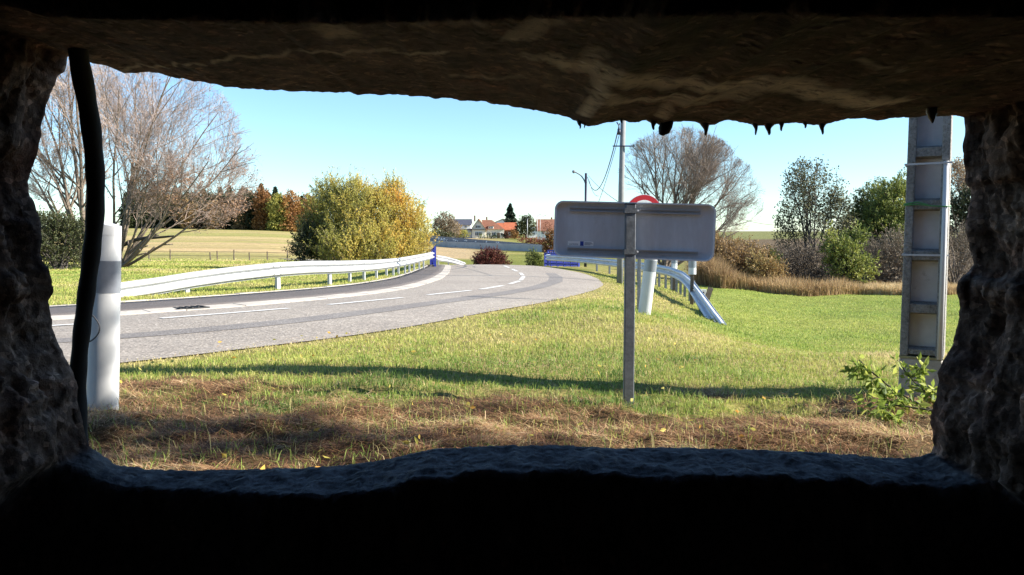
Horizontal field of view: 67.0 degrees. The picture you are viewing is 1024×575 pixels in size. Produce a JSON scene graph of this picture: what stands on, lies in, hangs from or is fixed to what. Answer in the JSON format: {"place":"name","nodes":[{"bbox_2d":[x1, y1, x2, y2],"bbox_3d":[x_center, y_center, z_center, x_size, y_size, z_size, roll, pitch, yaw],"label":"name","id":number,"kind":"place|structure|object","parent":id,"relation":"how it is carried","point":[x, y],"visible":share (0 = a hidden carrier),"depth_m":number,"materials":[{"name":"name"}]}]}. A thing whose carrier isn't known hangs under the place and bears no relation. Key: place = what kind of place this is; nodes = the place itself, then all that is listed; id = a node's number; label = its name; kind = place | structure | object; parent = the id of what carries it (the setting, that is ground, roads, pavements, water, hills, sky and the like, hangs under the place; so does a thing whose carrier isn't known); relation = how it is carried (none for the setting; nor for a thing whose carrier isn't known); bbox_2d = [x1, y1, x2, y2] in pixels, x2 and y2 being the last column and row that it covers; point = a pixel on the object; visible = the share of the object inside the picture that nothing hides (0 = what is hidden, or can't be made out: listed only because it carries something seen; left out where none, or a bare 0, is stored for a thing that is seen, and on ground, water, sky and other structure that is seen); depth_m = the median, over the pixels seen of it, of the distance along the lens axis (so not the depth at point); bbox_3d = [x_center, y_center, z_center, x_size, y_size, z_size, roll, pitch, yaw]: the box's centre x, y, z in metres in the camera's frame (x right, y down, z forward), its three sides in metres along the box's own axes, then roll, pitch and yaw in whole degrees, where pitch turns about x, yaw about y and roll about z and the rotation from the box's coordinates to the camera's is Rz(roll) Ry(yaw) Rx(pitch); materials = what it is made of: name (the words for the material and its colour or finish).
{"place":"outdoors","nodes":[
{"label":"outdoors","id":0,"kind":"place"},
{"bbox_2d":[42,258,425,273],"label":"meadow grass","id":1,"kind":"structure","parent":0,"point":[156,266],"depth_m":44.78,"materials":[{"name":"green plant"}]},
{"bbox_2d":[48,268,421,305],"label":"meadow grass","id":2,"kind":"structure","parent":0,"point":[72,288],"depth_m":18.08,"materials":[{"name":"green plant"}]},
{"bbox_2d":[52,259,602,364],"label":"road","id":3,"kind":"structure","parent":0,"point":[476,278],"depth_m":10.27,"materials":[{"name":"grey asphalt"}]},
{"bbox_2d":[162,308,287,317],"bbox_3d":[-3.763,0.338,10.333,0.166,0.021,1.898,3,5,37],"label":"lane marking","id":4,"kind":"object","parent":3,"relation":"on","point":[223,313],"visible":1,"depth_m":10.19,"materials":[{"name":"paint"}]},
{"bbox_2d":[51,264,450,319],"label":"kerb","id":5,"kind":"structure","parent":3,"relation":"on","point":[444,272],"depth_m":12.55,"materials":[{"name":"paint"}]},
{"bbox_2d":[173,305,209,309],"bbox_3d":[-4.616,0.293,11.064,0.240,0.043,0.500,3,5,37],"label":"drain grate","id":6,"kind":"object","parent":5,"relation":"on","point":[192,307],"visible":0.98,"depth_m":11.05,"materials":[{"name":"metal"}]},
{"bbox_2d":[56,273,562,342],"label":"tar repair","id":7,"kind":"structure","parent":3,"relation":"on","point":[554,278],"depth_m":9.90,"materials":[{"name":"grey asphalt"}]},
{"bbox_2d":[331,297,401,304],"bbox_3d":[-2.364,0.217,12.712,0.123,0.041,1.985,2,4,26],"label":"lane marking","id":8,"kind":"object","parent":3,"relation":"on","point":[366,300],"visible":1,"depth_m":12.76,"materials":[{"name":"paint"}]},
{"bbox_2d":[426,290,471,294],"bbox_3d":[-1.229,0.098,15.444,0.120,0.054,2.001,1,4,20],"label":"lane marking","id":9,"kind":"object","parent":3,"relation":"on","point":[448,292],"visible":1,"depth_m":15.38,"materials":[{"name":"paint"}]},
{"bbox_2d":[28,60,970,233],"label":"sky","id":10,"kind":"structure","parent":0,"point":[470,158],"materials":[{"name":"blue"}]},
{"bbox_2d":[41,228,971,470],"bbox_3d":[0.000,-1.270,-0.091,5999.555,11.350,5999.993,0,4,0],"label":"ground","id":11,"kind":"structure","parent":0,"point":[256,244],"depth_m":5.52,"materials":[{"name":"green plant"}]},
{"bbox_2d":[37,200,84,268],"bbox_3d":[-22.508,-2.407,38.186,4.880,3.922,3.715,-1,4,-20],"label":"hedge bush","id":12,"kind":"object","parent":11,"relation":"on","point":[67,227],"visible":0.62,"depth_m":37.86,"materials":[{"name":"green plant"}]},
{"bbox_2d":[28,57,128,263],"bbox_3d":[-26.672,-7.538,45.361,7.492,12.847,7.006,0,4,0],"label":"willow tree","id":13,"kind":"object","parent":11,"relation":"on","point":[79,174],"visible":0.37,"depth_m":44.88,"materials":[{"name":"grey plant"}]},
{"bbox_2d":[86,221,121,410],"bbox_3d":[-2.182,0.151,4.131,0.176,1.056,0.106,3,4,6],"label":"delineator post","id":14,"kind":"object","parent":11,"relation":"on","point":[103,366],"visible":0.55,"depth_m":4.10,"materials":[{"name":"white plastic"}]},
{"bbox_2d":[90,315,99,341],"bbox_3d":[-2.195,0.215,4.042,0.130,0.164,0.015,2,4,28],"label":"cord loop","id":15,"kind":"object","parent":14,"relation":"attached to","point":[93,316],"visible":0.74,"depth_m":4.02,"materials":[{"name":"grey"}]},
{"bbox_2d":[116,192,126,225],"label":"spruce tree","id":16,"kind":"object","parent":11,"relation":"on","point":[120,214],"visible":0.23,"depth_m":309.05,"materials":[{"name":"green plant"}]},
{"bbox_2d":[117,193,149,227],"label":"autumn tree","id":17,"kind":"object","parent":11,"relation":"on","point":[132,224],"visible":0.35,"depth_m":287.53,"materials":[{"name":"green plant"}]},
{"bbox_2d":[133,189,163,227],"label":"autumn tree","id":18,"kind":"object","parent":11,"relation":"on","point":[149,215],"visible":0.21,"depth_m":289.75,"materials":[{"name":"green plant"}]},
{"bbox_2d":[41,63,263,266],"bbox_3d":[-19.077,-6.652,41.445,11.538,11.538,9.098,0,4,0],"label":"willow tree","id":19,"kind":"object","parent":11,"relation":"on","point":[138,183],"visible":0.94,"depth_m":40.57,"materials":[{"name":"brown plant"}]},
{"bbox_2d":[121,235,173,246],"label":"dead branch","id":20,"kind":"object","parent":19,"relation":"attached to","point":[143,238],"visible":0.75,"depth_m":41.17,"materials":[{"name":"brown wood"}]},
{"bbox_2d":[147,197,175,227],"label":"autumn tree","id":21,"kind":"object","parent":11,"relation":"on","point":[166,219],"visible":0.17,"depth_m":292.42,"materials":[{"name":"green plant"}]},
{"bbox_2d":[167,192,191,228],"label":"autumn tree","id":22,"kind":"object","parent":11,"relation":"on","point":[172,222],"visible":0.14,"depth_m":292.62,"materials":[{"name":"brown plant"}]},
{"bbox_2d":[176,198,201,228],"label":"autumn tree","id":23,"kind":"object","parent":11,"relation":"on","point":[182,215],"visible":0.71,"depth_m":284.05,"materials":[{"name":"brown plant"}]},
{"bbox_2d":[178,195,205,228],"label":"autumn tree","id":24,"kind":"object","parent":11,"relation":"on","point":[202,219],"visible":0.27,"depth_m":288.15,"materials":[{"name":"brown plant"}]},
{"bbox_2d":[122,249,287,260],"bbox_3d":[-23.303,-2.361,58.865,14.126,1.058,0.892,1,4,12],"label":"wire fence","id":25,"kind":"object","parent":11,"relation":"on","point":[170,251],"visible":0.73,"depth_m":59.25,"materials":[{"name":"brown wood"}]},
{"bbox_2d":[197,190,215,228],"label":"autumn tree","id":26,"kind":"object","parent":11,"relation":"on","point":[208,198],"visible":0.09,"depth_m":292.41,"materials":[{"name":"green plant"}]},
{"bbox_2d":[201,200,224,228],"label":"autumn tree","id":27,"kind":"object","parent":11,"relation":"on","point":[215,225],"visible":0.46,"depth_m":284.16,"materials":[{"name":"brown plant"}]},
{"bbox_2d":[217,189,233,228],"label":"autumn tree","id":28,"kind":"object","parent":11,"relation":"on","point":[225,201],"visible":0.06,"depth_m":292.71,"materials":[{"name":"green plant"}]},
{"bbox_2d":[222,192,242,229],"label":"autumn tree","id":29,"kind":"object","parent":11,"relation":"on","point":[229,225],"visible":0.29,"depth_m":287.67,"materials":[{"name":"brown plant"}]},
{"bbox_2d":[50,259,427,305],"bbox_3d":[-9.027,-0.864,37.707,9.855,1.412,55.517,-1,4,-11],"label":"path edging","id":30,"kind":"object","parent":11,"relation":"on","point":[255,292],"visible":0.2,"depth_m":14.55,"materials":[{"name":"paint"}]},
{"bbox_2d":[231,207,250,229],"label":"autumn tree","id":31,"kind":"object","parent":11,"relation":"on","point":[238,226],"visible":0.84,"depth_m":284.64,"materials":[{"name":"brown plant"}]},
{"bbox_2d":[233,188,258,229],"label":"autumn tree","id":32,"kind":"object","parent":11,"relation":"on","point":[246,223],"visible":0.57,"depth_m":285.13,"materials":[{"name":"brown plant"}]},
{"bbox_2d":[49,259,444,315],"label":"footpath","id":33,"kind":"structure","parent":11,"relation":"on","point":[428,272],"depth_m":13.84,"materials":[{"name":"grey asphalt"}]},
{"bbox_2d":[249,183,271,230],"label":"autumn tree","id":34,"kind":"object","parent":11,"relation":"on","point":[260,219],"visible":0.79,"depth_m":282.93,"materials":[{"name":"orange plant"}]},
{"bbox_2d":[270,186,278,207],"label":"spruce tree","id":35,"kind":"object","parent":11,"relation":"on","point":[275,190],"visible":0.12,"depth_m":301.92,"materials":[{"name":"green plant"}]},
{"bbox_2d":[263,190,287,230],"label":"autumn tree","id":36,"kind":"object","parent":11,"relation":"on","point":[276,219],"visible":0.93,"depth_m":279.86,"materials":[{"name":"green plant"}]},
{"bbox_2d":[121,252,433,296],"bbox_3d":[-4.370,-0.474,24.182,1.995,1.192,23.665,1,4,8],"label":"guardrail","id":37,"kind":"object","parent":11,"relation":"on","point":[185,282],"visible":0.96,"depth_m":16.22,"materials":[{"name":"metal"}]},
{"bbox_2d":[276,189,302,231],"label":"autumn tree","id":38,"kind":"object","parent":11,"relation":"on","point":[293,209],"visible":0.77,"depth_m":280.90,"materials":[{"name":"orange plant"}]},
{"bbox_2d":[281,214,320,261],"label":"dark bush","id":39,"kind":"object","parent":11,"relation":"on","point":[297,244],"visible":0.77,"depth_m":38.41,"materials":[{"name":"green plant"}]},
{"bbox_2d":[299,193,315,221],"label":"autumn tree","id":40,"kind":"object","parent":11,"relation":"on","point":[305,198],"visible":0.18,"depth_m":285.49,"materials":[{"name":"orange plant"}]},
{"bbox_2d":[284,164,442,264],"bbox_3d":[-7.523,-3.306,38.947,8.139,5.948,5.877,0,4,0],"label":"willow bush","id":41,"kind":"object","parent":11,"relation":"on","point":[350,229],"visible":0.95,"depth_m":38.79,"materials":[{"name":"yellow plant"}]},
{"bbox_2d":[430,246,435,266],"bbox_3d":[-4.311,-1.561,41.992,0.090,1.548,11.175,0,4,-7],"label":"bridge railing","id":42,"kind":"object","parent":11,"relation":"on","point":[433,260],"visible":0.62,"depth_m":36.47,"materials":[{"name":"blue metal"}]},
{"bbox_2d":[431,230,456,237],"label":"grey hedge","id":43,"kind":"object","parent":11,"relation":"on","point":[443,234],"visible":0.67,"depth_m":268.44,"materials":[{"name":"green plant"}]},
{"bbox_2d":[430,209,460,235],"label":"willow tree","id":44,"kind":"object","parent":11,"relation":"on","point":[444,227],"visible":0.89,"depth_m":297.84,"materials":[{"name":"brown plant"}]},
{"bbox_2d":[436,255,465,264],"bbox_3d":[-3.490,-1.459,45.511,0.194,1.211,11.051,0,4,4],"label":"guardrail","id":45,"kind":"object","parent":11,"relation":"on","point":[448,260],"visible":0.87,"depth_m":44.04,"materials":[{"name":"metal"}]},
{"bbox_2d":[452,219,471,232],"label":"house","id":46,"kind":"structure","parent":11,"relation":"on","point":[465,223],"depth_m":371.44,"materials":[{"name":"stone"}]},
{"bbox_2d":[459,228,469,237],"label":"garden bush","id":47,"kind":"object","parent":11,"relation":"on","point":[464,232],"visible":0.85,"depth_m":320.59,"materials":[{"name":"yellow plant"}]},
{"bbox_2d":[457,229,471,237],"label":"outbuilding","id":48,"kind":"structure","parent":11,"relation":"on","point":[470,232],"depth_m":332.22,"materials":[{"name":"stone"}]},
{"bbox_2d":[418,235,551,245],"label":"concrete fence","id":49,"kind":"object","parent":11,"relation":"on","point":[447,239],"visible":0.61,"depth_m":220.14,"materials":[{"name":"grey concrete"}]},
{"bbox_2d":[471,215,503,237],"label":"house","id":50,"kind":"structure","parent":11,"relation":"on","point":[485,227],"depth_m":334.05,"materials":[{"name":"paint"}]},
{"bbox_2d":[422,241,553,251],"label":"retaining wall","id":51,"kind":"structure","parent":11,"relation":"on","point":[513,247],"depth_m":201.16,"materials":[{"name":"grey concrete"}]},
{"bbox_2d":[478,232,501,238],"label":"garden bush","id":52,"kind":"object","parent":11,"relation":"on","point":[495,236],"visible":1,"depth_m":320.97,"materials":[{"name":"green plant"}]},
{"bbox_2d":[471,245,512,264],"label":"red bush","id":53,"kind":"object","parent":11,"relation":"on","point":[490,256],"visible":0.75,"depth_m":56.56,"materials":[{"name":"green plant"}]},
{"bbox_2d":[119,328,881,468],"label":"fallen leaves","id":54,"kind":"object","parent":11,"relation":"on","point":[473,407],"visible":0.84,"depth_m":4.31,"materials":[{"name":"brown plant"}]},
{"bbox_2d":[68,356,933,470],"bbox_3d":[-0.272,0.668,4.146,7.883,0.323,3.871,0,4,0],"label":"dry hay","id":55,"kind":"object","parent":11,"relation":"on","point":[187,447],"visible":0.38,"depth_m":3.73},
{"bbox_2d":[501,231,509,238],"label":"dark bush","id":56,"kind":"object","parent":11,"relation":"on","point":[505,236],"visible":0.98,"depth_m":318.86,"materials":[{"name":"green plant"}]},
{"bbox_2d":[497,222,516,237],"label":"house","id":57,"kind":"structure","parent":11,"relation":"on","point":[507,226],"depth_m":337.60,"materials":[{"name":"orange tile"}]},
{"bbox_2d":[69,296,946,422],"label":"grass clippings","id":58,"kind":"object","parent":11,"relation":"on","point":[547,364],"depth_m":6.08,"materials":[{"name":"plant"}]},
{"bbox_2d":[88,366,930,468],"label":"dry stalks","id":59,"kind":"object","parent":11,"relation":"on","point":[461,424],"visible":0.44,"depth_m":3.68,"materials":[{"name":"brown plant"}]},
{"bbox_2d":[0,0,1023,574],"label":"bunker","id":60,"kind":"object","parent":11,"relation":"on","point":[72,502],"visible":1,"depth_m":1.60,"materials":[{"name":"concrete"}]},
{"bbox_2d":[68,47,104,443],"bbox_3d":[-0.926,-0.048,1.695,0.077,1.146,0.576,-3,5,-33],"label":"black hose","id":61,"kind":"object","parent":60,"relation":"hanging from","point":[83,82],"visible":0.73,"depth_m":1.72,"materials":[{"name":"rubber"}]},
{"bbox_2d":[659,120,672,136],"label":"hanging dirt","id":62,"kind":"structure","parent":60,"relation":"attached to","point":[665,128],"depth_m":1.69,"materials":[{"name":"black soil"}]},
{"bbox_2d":[503,203,521,237],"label":"spruce tree","id":63,"kind":"object","parent":11,"relation":"on","point":[510,215],"visible":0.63,"depth_m":342.46,"materials":[{"name":"green plant"}]},
{"bbox_2d":[509,229,518,238],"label":"orange bush","id":64,"kind":"object","parent":11,"relation":"on","point":[513,233],"visible":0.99,"depth_m":316.76,"materials":[{"name":"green plant"}]},
{"bbox_2d":[514,213,535,237],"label":"green tree","id":65,"kind":"object","parent":11,"relation":"on","point":[522,225],"visible":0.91,"depth_m":317.95,"materials":[{"name":"green plant"}]},
{"bbox_2d":[517,235,543,244],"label":"red hedge","id":66,"kind":"object","parent":11,"relation":"on","point":[537,241],"visible":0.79,"depth_m":239.02,"materials":[{"name":"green plant"}]},
{"bbox_2d":[525,225,536,237],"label":"house","id":67,"kind":"structure","parent":11,"relation":"on","point":[534,234],"depth_m":344.19,"materials":[{"name":"white paint"}]},
{"bbox_2d":[524,247,543,265],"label":"green bush","id":68,"kind":"object","parent":11,"relation":"on","point":[535,258],"visible":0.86,"depth_m":54.84,"materials":[{"name":"green plant"}]},
{"bbox_2d":[536,217,553,239],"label":"house","id":69,"kind":"structure","parent":11,"relation":"on","point":[540,225],"depth_m":300.74,"materials":[{"name":"brown tile"}]},
{"bbox_2d":[538,219,552,234],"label":"red tree","id":70,"kind":"object","parent":11,"relation":"on","point":[547,231],"visible":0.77,"depth_m":284.02,"materials":[{"name":"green plant"}]},
{"bbox_2d":[542,227,553,254],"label":"russet tree","id":71,"kind":"object","parent":11,"relation":"on","point":[549,240],"visible":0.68,"depth_m":149.33,"materials":[{"name":"brown plant"}]},
{"bbox_2d":[544,253,579,266],"bbox_3d":[2.780,-1.553,43.797,0.090,0.920,4.058,-2,4,-25],"label":"bridge railing","id":72,"kind":"object","parent":11,"relation":"on","point":[557,263],"visible":0.43,"depth_m":44.11,"materials":[{"name":"blue metal"}]},
{"bbox_2d":[572,170,586,266],"bbox_3d":[3.905,-3.902,44.841,0.891,5.769,0.206,0,4,0],"label":"street lamp","id":73,"kind":"object","parent":11,"relation":"on","point":[585,182],"visible":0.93,"depth_m":44.64,"materials":[{"name":"metal"}]},
{"bbox_2d":[613,121,634,282],"bbox_3d":[3.559,-3.386,24.798,0.700,7.002,0.265,0,4,0],"label":"power pole","id":74,"kind":"object","parent":11,"relation":"on","point":[621,130],"visible":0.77,"depth_m":24.73,"materials":[{"name":"metal"}]},
{"bbox_2d":[587,123,619,190],"bbox_3d":[3.900,-5.185,34.725,0.036,1.502,20.030,0,4,3],"label":"overhead cable","id":75,"kind":"object","parent":74,"relation":"attached to","point":[608,165],"visible":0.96,"depth_m":29.09,"materials":[{"name":"black rubber"}]},
{"bbox_2d":[599,136,618,199],"bbox_3d":[3.505,-4.245,28.274,0.020,1.972,7.005,0,4,1],"label":"overhead cable","id":76,"kind":"object","parent":74,"relation":"attached to","point":[609,168],"visible":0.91,"depth_m":27.70,"materials":[{"name":"black rubber"}]},
{"bbox_2d":[553,201,715,407],"bbox_3d":[0.693,0.207,4.457,0.920,1.415,0.094,1,4,10],"label":"road sign","id":77,"kind":"object","parent":11,"relation":"on","point":[629,233],"visible":0.98,"depth_m":4.44,"materials":[{"name":"metal"}]},
{"bbox_2d":[545,254,726,324],"bbox_3d":[3.822,-0.446,29.535,2.170,1.094,30.193,0,4,-4],"label":"guardrail","id":78,"kind":"object","parent":11,"relation":"on","point":[704,305],"visible":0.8,"depth_m":23.81,"materials":[{"name":"metal"}]},
{"bbox_2d":[629,194,658,309],"bbox_3d":[2.334,-0.545,13.773,0.650,2.207,0.095,0,4,0],"label":"prohibition sign","id":79,"kind":"object","parent":11,"relation":"on","point":[643,198],"visible":0.3,"depth_m":13.66,"materials":[{"name":"metal"}]},
{"bbox_2d":[638,259,656,314],"bbox_3d":[2.045,-0.113,11.600,0.193,1.076,0.116,7,6,13],"label":"delineator post","id":80,"kind":"object","parent":11,"relation":"on","point":[647,285],"visible":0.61,"depth_m":11.56,"materials":[{"name":"white plastic"}]},
{"bbox_2d":[671,260,676,289],"bbox_3d":[5.138,-0.384,24.523,0.194,1.461,0.118,1,4,12],"label":"rail marker","id":81,"kind":"object","parent":11,"relation":"on","point":[673,263],"visible":0.45,"depth_m":24.47,"materials":[{"name":"white plastic"}]},
{"bbox_2d":[618,125,763,266],"bbox_3d":[13.334,-6.717,57.450,10.858,11.097,8.123,0,4,0],"label":"bare tree","id":82,"kind":"object","parent":11,"relation":"on","point":[697,177],"visible":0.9,"depth_m":56.56,"materials":[{"name":"brown plant"}]},
{"bbox_2d":[688,261,695,304],"bbox_3d":[4.545,-0.159,19.526,0.200,1.383,0.120,1,4,12],"label":"rail marker","id":83,"kind":"object","parent":11,"relation":"on","point":[692,268],"visible":0.64,"depth_m":19.51,"materials":[{"name":"white plastic"}]},
{"bbox_2d":[705,287,712,299],"bbox_3d":[4.831,0.199,19.059,0.120,0.420,0.070,18,4,-1],"label":"wooden stake","id":84,"kind":"object","parent":11,"relation":"on","point":[709,292],"visible":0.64,"depth_m":19.02,"materials":[{"name":"brown wood"}]},
{"bbox_2d":[684,230,782,275],"bbox_3d":[9.862,-1.195,34.412,4.656,3.355,3.329,-2,4,-23],"label":"bramble bush","id":85,"kind":"object","parent":11,"relation":"on","point":[735,252],"visible":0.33,"depth_m":33.60,"materials":[{"name":"brown plant"}]},
{"bbox_2d":[738,247,791,281],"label":"bramble bush","id":86,"kind":"object","parent":11,"relation":"on","point":[771,266],"visible":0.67,"depth_m":32.76,"materials":[{"name":"brown plant"}]},
{"bbox_2d":[762,245,786,268],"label":"green shrub","id":87,"kind":"object","parent":11,"relation":"on","point":[772,254],"visible":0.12,"depth_m":34.27,"materials":[{"name":"green plant"}]},
{"bbox_2d":[750,232,839,282],"bbox_3d":[14.200,-1.032,37.121,5.486,3.469,4.144,0,4,0],"label":"thorn thicket","id":88,"kind":"object","parent":11,"relation":"on","point":[812,271],"visible":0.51,"depth_m":36.90,"materials":[{"name":"brown plant"}]},
{"bbox_2d":[771,154,863,281],"bbox_3d":[15.591,-3.501,39.822,4.312,6.655,3.693,0,4,0],"label":"ash tree","id":89,"kind":"object","parent":11,"relation":"on","point":[810,205],"visible":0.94,"depth_m":39.62,"materials":[{"name":"green plant"}]},
{"bbox_2d":[679,284,959,353],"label":"meadow grass","id":90,"kind":"structure","parent":11,"relation":"on","point":[799,345],"depth_m":16.35,"materials":[{"name":"green plant"}]},
{"bbox_2d":[682,246,956,296],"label":"dead reeds","id":91,"kind":"object","parent":11,"relation":"on","point":[710,274],"visible":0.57,"depth_m":30.14,"materials":[{"name":"beige plant"}]},
{"bbox_2d":[810,219,882,283],"bbox_3d":[14.368,-1.308,33.102,2.796,3.431,2.397,0,4,0],"label":"green shrub","id":92,"kind":"object","parent":11,"relation":"on","point":[842,258],"visible":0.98,"depth_m":32.97,"materials":[{"name":"green plant"}]},
{"bbox_2d":[835,176,885,280],"bbox_3d":[19.692,-3.244,43.013,3.754,5.915,2.992,0,4,0],"label":"leafy tree","id":93,"kind":"object","parent":11,"relation":"on","point":[856,206],"visible":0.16,"depth_m":42.90,"materials":[{"name":"green plant"}]},
{"bbox_2d":[851,223,904,283],"bbox_3d":[17.297,-1.207,36.087,5.114,3.870,3.914,0,4,0],"label":"thorn thicket","id":94,"kind":"object","parent":11,"relation":"on","point":[894,273],"visible":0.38,"depth_m":35.60,"materials":[{"name":"grey plant"}]},
{"bbox_2d":[855,167,906,267],"bbox_3d":[20.312,-3.388,40.851,4.159,6.405,4.558,3,5,33],"label":"leafy tree","id":95,"kind":"object","parent":11,"relation":"on","point":[888,209],"visible":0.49,"depth_m":40.23,"materials":[{"name":"green plant"}]},
{"bbox_2d":[839,352,937,425],"bbox_3d":[2.158,0.544,4.335,0.736,0.337,0.516,-2,4,-28],"label":"shrub","id":96,"kind":"object","parent":11,"relation":"on","point":[882,391],"visible":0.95,"depth_m":4.35,"materials":[{"name":"green plant"}]},
{"bbox_2d":[898,115,952,398],"bbox_3d":[2.588,-2.770,4.657,0.256,7.500,0.350,2,5,30],"label":"concrete pole","id":97,"kind":"object","parent":11,"relation":"on","point":[927,205],"visible":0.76,"depth_m":4.75,"materials":[{"name":"grey concrete"}]},
{"bbox_2d":[950,153,968,254],"bbox_3d":[35.179,-5.916,59.607,4.836,8.868,5.053,3,5,35],"label":"bare tree","id":98,"kind":"object","parent":11,"relation":"on","point":[958,168],"visible":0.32,"depth_m":59.38,"materials":[{"name":"brown plant"}]},
{"bbox_2d":[949,183,970,275],"bbox_3d":[25.935,-3.372,43.880,3.652,5.992,2.915,0,4,0],"label":"leafy tree","id":99,"kind":"object","parent":11,"relation":"on","point":[960,211],"visible":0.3,"depth_m":43.59,"materials":[{"name":"green plant"}]},
{"bbox_2d":[948,207,973,283],"bbox_3d":[21.383,-1.676,36.445,5.409,4.302,3.386,-2,5,-30],"label":"thorn thicket","id":100,"kind":"object","parent":11,"relation":"on","point":[964,264],"visible":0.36,"depth_m":35.89,"materials":[{"name":"grey plant"}]}
]}

